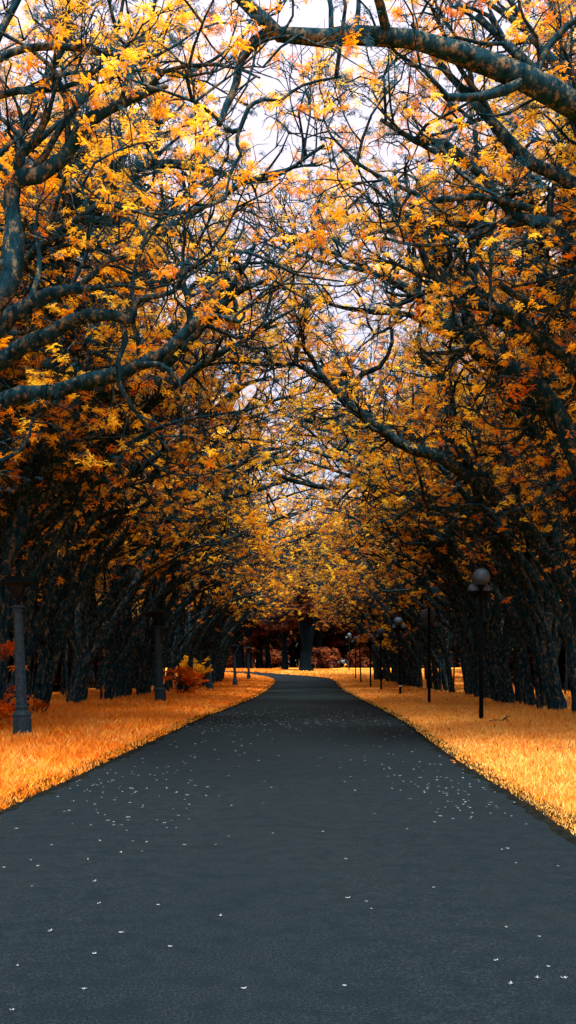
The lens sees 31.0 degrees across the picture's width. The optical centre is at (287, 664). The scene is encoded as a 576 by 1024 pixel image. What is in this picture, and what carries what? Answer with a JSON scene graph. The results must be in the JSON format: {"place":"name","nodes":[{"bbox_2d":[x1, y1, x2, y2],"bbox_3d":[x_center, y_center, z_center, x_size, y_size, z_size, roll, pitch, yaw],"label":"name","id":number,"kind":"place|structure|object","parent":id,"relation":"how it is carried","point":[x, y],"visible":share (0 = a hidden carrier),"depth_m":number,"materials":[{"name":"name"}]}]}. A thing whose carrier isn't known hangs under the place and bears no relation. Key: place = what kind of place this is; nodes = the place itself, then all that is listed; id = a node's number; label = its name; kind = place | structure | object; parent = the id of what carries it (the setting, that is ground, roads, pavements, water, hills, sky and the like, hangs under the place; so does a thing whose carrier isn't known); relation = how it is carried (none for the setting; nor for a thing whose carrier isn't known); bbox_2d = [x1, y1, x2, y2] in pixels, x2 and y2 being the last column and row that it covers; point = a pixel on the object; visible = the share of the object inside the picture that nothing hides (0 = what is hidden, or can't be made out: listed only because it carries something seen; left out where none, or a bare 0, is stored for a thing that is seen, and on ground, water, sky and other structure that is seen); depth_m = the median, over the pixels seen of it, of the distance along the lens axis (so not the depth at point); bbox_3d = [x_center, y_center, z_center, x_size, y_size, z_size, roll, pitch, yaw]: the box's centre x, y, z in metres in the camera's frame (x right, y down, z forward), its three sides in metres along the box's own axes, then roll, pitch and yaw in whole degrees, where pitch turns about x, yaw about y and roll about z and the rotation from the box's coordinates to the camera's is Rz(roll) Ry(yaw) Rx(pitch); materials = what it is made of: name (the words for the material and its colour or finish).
{"place":"outdoors","nodes":[
{"label":"outdoors","id":0,"kind":"place"},
{"bbox_2d":[0,668,281,810],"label":"grass","id":1,"kind":"structure","parent":0,"point":[64,740],"depth_m":24.06,"materials":[{"name":"orange plant"}]},
{"bbox_2d":[0,664,575,835],"bbox_3d":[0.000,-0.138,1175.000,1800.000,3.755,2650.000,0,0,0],"label":"ground","id":2,"kind":"structure","parent":0,"point":[92,688],"depth_m":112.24,"materials":[{"name":"orange plant"}]},
{"bbox_2d":[0,640,35,729],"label":"shrub","id":3,"kind":"object","parent":2,"relation":"on","point":[4,710],"visible":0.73,"depth_m":23.57,"materials":[{"name":"red plant"}]},
{"bbox_2d":[0,574,36,736],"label":"lamp post","id":4,"kind":"object","parent":2,"relation":"on","point":[17,584],"visible":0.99,"depth_m":21.78,"materials":[{"name":"metal"}]},
{"bbox_2d":[0,252,157,531],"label":"leaning tree","id":5,"kind":"object","parent":2,"relation":"on","point":[25,467],"visible":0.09,"depth_m":25.66,"materials":[{"name":"orange plant"}]},
{"bbox_2d":[0,217,164,506],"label":"leaning tree","id":6,"kind":"object","parent":2,"relation":"on","point":[6,488],"visible":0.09,"depth_m":25.64,"materials":[{"name":"orange plant"}]},
{"bbox_2d":[6,424,179,686],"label":"leaning tree","id":7,"kind":"object","parent":2,"relation":"on","point":[107,548],"visible":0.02,"depth_m":40.33,"materials":[{"name":"orange plant"}]},
{"bbox_2d":[0,21,239,472],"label":"leaning tree","id":8,"kind":"object","parent":2,"relation":"on","point":[88,336],"visible":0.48,"depth_m":18.78,"materials":[{"name":"orange plant"}]},
{"bbox_2d":[15,203,226,528],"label":"leaning tree","id":9,"kind":"object","parent":2,"relation":"on","point":[135,462],"visible":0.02,"depth_m":31.29,"materials":[{"name":"orange plant"}]},
{"bbox_2d":[0,0,256,468],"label":"leaning tree","id":10,"kind":"object","parent":2,"relation":"on","point":[13,23],"visible":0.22,"depth_m":20.81,"materials":[{"name":"orange plant"}]},
{"bbox_2d":[0,253,258,596],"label":"leaning tree","id":11,"kind":"object","parent":2,"relation":"on","point":[45,523],"visible":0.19,"depth_m":26.90,"materials":[{"name":"orange plant"}]},
{"bbox_2d":[0,681,276,813],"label":"path edge","id":12,"kind":"object","parent":2,"relation":"on","point":[14,806],"visible":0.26,"depth_m":16.01,"materials":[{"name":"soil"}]},
{"bbox_2d":[13,329,268,696],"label":"leaning tree","id":13,"kind":"object","parent":2,"relation":"on","point":[59,611],"visible":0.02,"depth_m":45.86,"materials":[{"name":"orange plant"}]},
{"bbox_2d":[12,308,270,701],"bbox_3d":[-6.658,-5.891,36.316,12.083,15.669,9.140,0,0,6],"label":"leaning tree","id":14,"kind":"object","parent":2,"relation":"on","point":[115,548],"visible":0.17,"depth_m":36.75,"materials":[{"name":"orange plant"}]},
{"bbox_2d":[38,467,247,695],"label":"leaning tree","id":15,"kind":"object","parent":2,"relation":"on","point":[63,692],"visible":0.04,"depth_m":50.47,"materials":[{"name":"orange plant"}]},
{"bbox_2d":[0,248,311,710],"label":"leaning tree","id":16,"kind":"object","parent":2,"relation":"on","point":[50,587],"visible":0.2,"depth_m":31.57,"materials":[{"name":"orange plant"}]},
{"bbox_2d":[145,608,167,700],"bbox_3d":[-5.406,-0.273,43.417,0.923,4.242,0.923,-3,1,-20],"label":"lamp post","id":17,"kind":"object","parent":2,"relation":"on","point":[160,691],"visible":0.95,"depth_m":43.30,"materials":[{"name":"metal"}]},
{"bbox_2d":[0,0,316,493],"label":"leaning tree","id":18,"kind":"object","parent":2,"relation":"on","point":[14,352],"visible":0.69,"depth_m":15.90,"materials":[{"name":"orange plant"}]},
{"bbox_2d":[0,145,335,705],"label":"leaning tree","id":19,"kind":"object","parent":2,"relation":"on","point":[62,590],"visible":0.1,"depth_m":33.42,"materials":[{"name":"orange plant"}]},
{"bbox_2d":[0,83,342,719],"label":"leaning tree","id":20,"kind":"object","parent":2,"relation":"on","point":[7,601],"visible":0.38,"depth_m":26.01,"materials":[{"name":"orange plant"}]},
{"bbox_2d":[0,0,348,467],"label":"leaning tree","id":21,"kind":"object","parent":2,"relation":"on","point":[40,171],"visible":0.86,"depth_m":14.46,"materials":[{"name":"orange plant"}]},
{"bbox_2d":[4,220,352,707],"bbox_3d":[-4.739,-6.656,32.751,13.531,17.199,5.529,0,0,2],"label":"leaning tree","id":22,"kind":"object","parent":2,"relation":"on","point":[50,666],"visible":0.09,"depth_m":33.34,"materials":[{"name":"orange plant"}]},
{"bbox_2d":[26,302,330,701],"bbox_3d":[-4.501,-6.433,41.639,13.082,16.846,9.793,0,0,3],"label":"leaning tree","id":23,"kind":"object","parent":2,"relation":"on","point":[108,602],"visible":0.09,"depth_m":40.70,"materials":[{"name":"orange plant"}]},
{"bbox_2d":[49,304,312,703],"bbox_3d":[-4.707,-6.243,38.283,11.661,16.447,7.739,0,0,-6],"label":"leaning tree","id":24,"kind":"object","parent":2,"relation":"on","point":[77,641],"visible":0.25,"depth_m":38.47,"materials":[{"name":"orange plant"}]},
{"bbox_2d":[0,0,366,588],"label":"leaning tree","id":25,"kind":"object","parent":2,"relation":"on","point":[20,528],"visible":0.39,"depth_m":23.93,"materials":[{"name":"orange plant"}]},
{"bbox_2d":[163,665,209,693],"bbox_3d":[-5.318,1.017,55.468,2.412,1.988,3.586,0,0,27],"label":"shrub","id":26,"kind":"object","parent":2,"relation":"on","point":[185,679],"visible":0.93,"depth_m":54.96,"materials":[{"name":"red plant"}]},
{"bbox_2d":[0,18,374,390],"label":"leaning tree","id":27,"kind":"object","parent":2,"relation":"on","point":[264,177],"visible":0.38,"depth_m":20.00,"materials":[{"name":"orange plant"}]},
{"bbox_2d":[0,0,383,469],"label":"leaning tree","id":28,"kind":"object","parent":2,"relation":"on","point":[106,251],"visible":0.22,"depth_m":22.56,"materials":[{"name":"orange plant"}]},
{"bbox_2d":[75,366,312,701],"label":"leaning tree","id":29,"kind":"object","parent":2,"relation":"on","point":[109,647],"visible":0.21,"depth_m":43.12,"materials":[{"name":"orange plant"}]},
{"bbox_2d":[0,123,387,552],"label":"leaning tree","id":30,"kind":"object","parent":2,"relation":"on","point":[275,227],"visible":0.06,"depth_m":27.99,"materials":[{"name":"orange plant"}]},
{"bbox_2d":[83,357,319,695],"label":"leaning tree","id":31,"kind":"object","parent":2,"relation":"on","point":[142,650],"visible":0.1,"depth_m":48.19,"materials":[{"name":"orange plant"}]},
{"bbox_2d":[83,367,325,697],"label":"leaning tree","id":32,"kind":"object","parent":2,"relation":"on","point":[119,680],"visible":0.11,"depth_m":44.21,"materials":[{"name":"orange plant"}]},
{"bbox_2d":[0,0,409,412],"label":"leaning tree","id":33,"kind":"object","parent":2,"relation":"on","point":[17,396],"visible":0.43,"depth_m":17.95,"materials":[{"name":"orange plant"}]},
{"bbox_2d":[94,364,340,696],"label":"leaning tree","id":34,"kind":"object","parent":2,"relation":"on","point":[128,670],"visible":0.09,"depth_m":47.29,"materials":[{"name":"orange plant"}]},
{"bbox_2d":[135,444,314,692],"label":"leaning tree","id":35,"kind":"object","parent":2,"relation":"on","point":[180,607],"visible":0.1,"depth_m":53.70,"materials":[{"name":"orange plant"}]},
{"bbox_2d":[139,437,312,691],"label":"leaning tree","id":36,"kind":"object","parent":2,"relation":"on","point":[184,649],"visible":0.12,"depth_m":58.60,"materials":[{"name":"orange plant"}]},
{"bbox_2d":[126,374,341,694],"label":"leaning tree","id":37,"kind":"object","parent":2,"relation":"on","point":[147,658],"visible":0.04,"depth_m":51.66,"materials":[{"name":"orange plant"}]},
{"bbox_2d":[152,442,315,688],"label":"leaning tree","id":38,"kind":"object","parent":2,"relation":"on","point":[185,630],"visible":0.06,"depth_m":63.05,"materials":[{"name":"orange plant"}]},
{"bbox_2d":[180,485,310,686],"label":"leaning tree","id":39,"kind":"object","parent":2,"relation":"on","point":[209,632],"visible":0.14,"depth_m":69.04,"materials":[{"name":"orange plant"}]},
{"bbox_2d":[167,485,324,684],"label":"leaning tree","id":40,"kind":"object","parent":2,"relation":"on","point":[230,613],"visible":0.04,"depth_m":72.76,"materials":[{"name":"orange plant"}]},
{"bbox_2d":[138,426,354,692],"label":"leaning tree","id":41,"kind":"object","parent":2,"relation":"on","point":[167,639],"visible":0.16,"depth_m":56.45,"materials":[{"name":"orange plant"}]},
{"bbox_2d":[173,482,331,669],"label":"leaning tree","id":42,"kind":"object","parent":2,"relation":"on","point":[214,604],"visible":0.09,"depth_m":67.42,"materials":[{"name":"orange plant"}]},
{"bbox_2d":[175,466,334,689],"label":"leaning tree","id":43,"kind":"object","parent":2,"relation":"on","point":[192,649],"visible":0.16,"depth_m":61.31,"materials":[{"name":"orange plant"}]},
{"bbox_2d":[182,485,336,685],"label":"leaning tree","id":44,"kind":"object","parent":2,"relation":"on","point":[225,633],"visible":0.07,"depth_m":75.09,"materials":[{"name":"orange plant"}]},
{"bbox_2d":[192,480,327,687],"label":"leaning tree","id":45,"kind":"object","parent":2,"relation":"on","point":[216,640],"visible":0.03,"depth_m":68.76,"materials":[{"name":"orange plant"}]},
{"bbox_2d":[209,473,312,681],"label":"leaning tree","id":46,"kind":"object","parent":2,"relation":"on","point":[219,672],"visible":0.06,"depth_m":87.96,"materials":[{"name":"orange plant"}]},
{"bbox_2d":[242,614,291,668],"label":"broad tree","id":47,"kind":"object","parent":2,"relation":"on","point":[268,638],"visible":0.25,"depth_m":132.43,"materials":[{"name":"red plant"}]},
{"bbox_2d":[212,494,321,683],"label":"leaning tree","id":48,"kind":"object","parent":2,"relation":"on","point":[215,666],"visible":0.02,"depth_m":82.74,"materials":[{"name":"orange plant"}]},
{"bbox_2d":[221,555,319,659],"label":"leaning tree","id":49,"kind":"object","parent":2,"relation":"on","point":[298,581],"visible":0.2,"depth_m":90.36,"materials":[{"name":"orange plant"}]},
{"bbox_2d":[252,592,309,669],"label":"broad tree","id":50,"kind":"object","parent":2,"relation":"on","point":[285,626],"visible":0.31,"depth_m":125.84,"materials":[{"name":"orange plant"}]},
{"bbox_2d":[274,545,338,670],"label":"broad tree","id":51,"kind":"object","parent":2,"relation":"on","point":[307,632],"visible":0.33,"depth_m":118.15,"materials":[{"name":"orange plant"}]},
{"bbox_2d":[39,0,575,279],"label":"leaning tree","id":52,"kind":"object","parent":2,"relation":"on","point":[533,81],"visible":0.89,"depth_m":12.16,"materials":[{"name":"orange plant"}]},
{"bbox_2d":[311,647,336,668],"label":"shrub","id":53,"kind":"object","parent":2,"relation":"on","point":[321,656],"visible":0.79,"depth_m":136.27,"materials":[{"name":"red plant"}]},
{"bbox_2d":[292,561,383,679],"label":"leaning tree","id":54,"kind":"object","parent":2,"relation":"on","point":[377,666],"visible":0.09,"depth_m":96.08,"materials":[{"name":"orange plant"}]},
{"bbox_2d":[275,454,408,685],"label":"leaning tree","id":55,"kind":"object","parent":2,"relation":"on","point":[404,675],"visible":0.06,"depth_m":78.56,"materials":[{"name":"orange plant"}]},
{"bbox_2d":[297,565,391,681],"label":"leaning tree","id":56,"kind":"object","parent":2,"relation":"on","point":[386,673],"visible":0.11,"depth_m":91.60,"materials":[{"name":"orange plant"}]},
{"bbox_2d":[322,617,367,667],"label":"broad tree","id":57,"kind":"object","parent":2,"relation":"on","point":[337,640],"visible":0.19,"depth_m":153.86,"materials":[{"name":"orange plant"}]},
{"bbox_2d":[289,556,406,681],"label":"leaning tree","id":58,"kind":"object","parent":2,"relation":"on","point":[393,675],"visible":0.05,"depth_m":88.99,"materials":[{"name":"orange plant"}]},
{"bbox_2d":[300,522,404,684],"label":"leaning tree","id":59,"kind":"object","parent":2,"relation":"on","point":[394,662],"visible":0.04,"depth_m":81.12,"materials":[{"name":"orange plant"}]},
{"bbox_2d":[294,492,413,686],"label":"leaning tree","id":60,"kind":"object","parent":2,"relation":"on","point":[407,663],"visible":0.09,"depth_m":76.22,"materials":[{"name":"orange plant"}]},
{"bbox_2d":[273,480,438,688],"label":"leaning tree","id":61,"kind":"object","parent":2,"relation":"on","point":[418,671],"visible":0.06,"depth_m":70.94,"materials":[{"name":"orange plant"}]},
{"bbox_2d":[194,333,522,701],"bbox_3d":[1.924,-5.708,41.896,15.445,15.161,4.991,0,0,0],"label":"leaning tree","id":62,"kind":"object","parent":2,"relation":"on","point":[307,483],"visible":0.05,"depth_m":41.90,"materials":[{"name":"orange plant"}]},
{"bbox_2d":[143,187,575,627],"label":"leaning tree","id":63,"kind":"object","parent":2,"relation":"on","point":[467,472],"visible":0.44,"depth_m":28.33,"materials":[{"name":"orange plant"}]},
{"bbox_2d":[346,645,372,667],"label":"shrub","id":64,"kind":"object","parent":2,"relation":"on","point":[364,652],"visible":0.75,"depth_m":148.13,"materials":[{"name":"red plant"}]},
{"bbox_2d":[282,490,438,686],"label":"leaning tree","id":65,"kind":"object","parent":2,"relation":"on","point":[410,658],"visible":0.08,"depth_m":73.92,"materials":[{"name":"orange plant"}]},
{"bbox_2d":[288,473,450,688],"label":"leaning tree","id":66,"kind":"object","parent":2,"relation":"on","point":[423,659],"visible":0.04,"depth_m":68.89,"materials":[{"name":"orange plant"}]},
{"bbox_2d":[286,499,458,692],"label":"leaning tree","id":67,"kind":"object","parent":2,"relation":"on","point":[441,642],"visible":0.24,"depth_m":59.30,"materials":[{"name":"orange plant"}]},
{"bbox_2d":[272,403,472,663],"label":"leaning tree","id":68,"kind":"object","parent":2,"relation":"on","point":[425,607],"depth_m":56.59,"materials":[{"name":"orange plant"}]},
{"bbox_2d":[292,504,457,690],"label":"leaning tree","id":69,"kind":"object","parent":2,"relation":"on","point":[436,678],"visible":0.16,"depth_m":64.12,"materials":[{"name":"orange plant"}]},
{"bbox_2d":[304,522,454,689],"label":"leaning tree","id":70,"kind":"object","parent":2,"relation":"on","point":[407,618],"visible":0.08,"depth_m":66.11,"materials":[{"name":"orange plant"}]},
{"bbox_2d":[304,494,455,691],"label":"leaning tree","id":71,"kind":"object","parent":2,"relation":"on","point":[442,666],"visible":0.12,"depth_m":61.75,"materials":[{"name":"orange plant"}]},
{"bbox_2d":[187,139,575,540],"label":"leaning tree","id":72,"kind":"object","parent":2,"relation":"on","point":[565,506],"visible":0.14,"depth_m":27.22,"materials":[{"name":"orange plant"}]},
{"bbox_2d":[292,367,492,694],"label":"leaning tree","id":73,"kind":"object","parent":2,"relation":"on","point":[466,668],"visible":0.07,"depth_m":55.23,"materials":[{"name":"orange plant"}]},
{"bbox_2d":[338,524,446,686],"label":"leaning tree","id":74,"kind":"object","parent":2,"relation":"on","point":[387,629],"visible":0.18,"depth_m":73.48,"materials":[{"name":"orange plant"}]},
{"bbox_2d":[392,617,405,693],"bbox_3d":[6.100,-0.297,56.536,0.754,4.620,0.652,-2,0,0],"label":"globe lamp","id":75,"kind":"object","parent":2,"relation":"on","point":[398,626],"visible":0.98,"depth_m":56.40,"materials":[{"name":"black metal"}]},
{"bbox_2d":[236,671,575,844],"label":"path edge","id":76,"kind":"object","parent":2,"relation":"on","point":[538,814],"visible":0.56,"depth_m":12.85,"materials":[{"name":"plant"}]},
{"bbox_2d":[242,176,573,710],"bbox_3d":[6.177,-7.266,34.551,14.535,18.564,8.072,0,0,-30],"label":"leaning tree","id":77,"kind":"object","parent":2,"relation":"on","point":[510,590],"visible":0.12,"depth_m":34.16,"materials":[{"name":"orange plant"}]},
{"bbox_2d":[309,446,508,653],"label":"leaning tree","id":78,"kind":"object","parent":2,"relation":"on","point":[428,587],"visible":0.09,"depth_m":52.45,"materials":[{"name":"orange plant"}]},
{"bbox_2d":[277,306,544,703],"bbox_3d":[5.542,-6.480,41.509,12.026,16.961,7.981,0,0,8],"label":"leaning tree","id":79,"kind":"object","parent":2,"relation":"on","point":[506,685],"visible":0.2,"depth_m":40.57,"materials":[{"name":"orange plant"}]},
{"bbox_2d":[246,45,575,504],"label":"leaning tree","id":80,"kind":"object","parent":2,"relation":"on","point":[550,448],"visible":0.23,"depth_m":26.58,"materials":[{"name":"orange plant"}]},
{"bbox_2d":[247,229,575,706],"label":"leaning tree","id":81,"kind":"object","parent":2,"relation":"on","point":[523,664],"visible":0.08,"depth_m":38.14,"materials":[{"name":"orange plant"}]},
{"bbox_2d":[270,319,552,701],"bbox_3d":[5.539,-6.539,43.585,13.417,17.054,5.482,0,0,3],"label":"leaning tree","id":82,"kind":"object","parent":2,"relation":"on","point":[494,673],"visible":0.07,"depth_m":42.65,"materials":[{"name":"orange plant"}]},
{"bbox_2d":[250,0,575,359],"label":"leaning tree","id":83,"kind":"object","parent":2,"relation":"on","point":[451,153],"visible":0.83,"depth_m":17.55,"materials":[{"name":"orange plant"}]},
{"bbox_2d":[308,389,517,696],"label":"leaning tree","id":84,"kind":"object","parent":2,"relation":"on","point":[466,632],"visible":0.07,"depth_m":49.15,"materials":[{"name":"orange plant"}]},
{"bbox_2d":[292,309,537,701],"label":"leaning tree","id":85,"kind":"object","parent":2,"relation":"on","point":[486,629],"visible":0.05,"depth_m":44.66,"materials":[{"name":"orange plant"}]},
{"bbox_2d":[261,0,575,535],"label":"leaning tree","id":86,"kind":"object","parent":2,"relation":"on","point":[562,425],"visible":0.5,"depth_m":20.76,"materials":[{"name":"orange plant"}]},
{"bbox_2d":[265,260,575,711],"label":"leaning tree","id":87,"kind":"object","parent":2,"relation":"on","point":[537,600],"visible":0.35,"depth_m":32.26,"materials":[{"name":"orange plant"}]},
{"bbox_2d":[276,1,575,484],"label":"leaning tree","id":88,"kind":"object","parent":2,"relation":"on","point":[497,323],"visible":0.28,"depth_m":21.68,"materials":[{"name":"orange plant"}]},
{"bbox_2d":[279,279,575,707],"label":"leaning tree","id":89,"kind":"object","parent":2,"relation":"on","point":[499,596],"visible":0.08,"depth_m":37.39,"materials":[{"name":"orange plant"}]},
{"bbox_2d":[421,607,434,702],"bbox_3d":[5.856,-0.199,43.337,0.596,4.335,0.654,0,0,-39],"label":"globe lamp","id":90,"kind":"object","parent":2,"relation":"on","point":[428,615],"visible":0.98,"depth_m":42.96,"materials":[{"name":"black metal"}]},
{"bbox_2d":[304,332,573,698],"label":"leaning tree","id":91,"kind":"object","parent":2,"relation":"on","point":[486,684],"visible":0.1,"depth_m":46.65,"materials":[{"name":"orange plant"}]},
{"bbox_2d":[306,235,575,713],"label":"leaning tree","id":92,"kind":"object","parent":2,"relation":"on","point":[564,617],"visible":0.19,"depth_m":31.88,"materials":[{"name":"orange plant"}]},
{"bbox_2d":[468,568,489,720],"bbox_3d":[5.284,-0.373,28.636,0.624,4.550,0.652,0,0,0],"label":"globe lamp","id":93,"kind":"object","parent":2,"relation":"on","point":[479,587],"visible":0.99,"depth_m":28.50,"materials":[{"name":"black metal"}]},
{"bbox_2d":[414,371,575,581],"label":"leaning tree","id":94,"kind":"object","parent":2,"relation":"on","point":[542,578],"visible":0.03,"depth_m":36.29,"materials":[{"name":"orange plant"}]},
{"bbox_2d":[426,117,575,479],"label":"leaning tree","id":95,"kind":"object","parent":2,"relation":"on","point":[568,385],"visible":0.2,"depth_m":21.67,"materials":[{"name":"orange plant"}]},
{"bbox_2d":[430,272,575,530],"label":"leaning tree","id":96,"kind":"object","parent":2,"relation":"on","point":[493,434],"visible":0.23,"depth_m":26.54,"materials":[{"name":"orange plant"}]},
{"bbox_2d":[448,332,575,539],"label":"leaning tree","id":97,"kind":"object","parent":2,"relation":"on","point":[528,445],"visible":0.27,"depth_m":26.16,"materials":[{"name":"orange plant"}]},
{"bbox_2d":[472,301,575,540],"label":"leaning tree","id":98,"kind":"object","parent":2,"relation":"on","point":[549,504],"visible":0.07,"depth_m":29.66,"materials":[{"name":"orange plant"}]},
{"bbox_2d":[487,0,575,209],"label":"leaning tree","id":99,"kind":"object","parent":2,"relation":"on","point":[552,31],"visible":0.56,"depth_m":17.78,"materials":[{"name":"orange plant"}]},
{"bbox_2d":[0,671,575,1023],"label":"road","id":100,"kind":"structure","parent":0,"point":[275,877],"depth_m":7.34,"materials":[{"name":"grey asphalt"}]},
{"bbox_2d":[0,0,575,663],"label":"sky","id":101,"kind":"structure","parent":0,"point":[312,15],"materials":[{"name":"white"}]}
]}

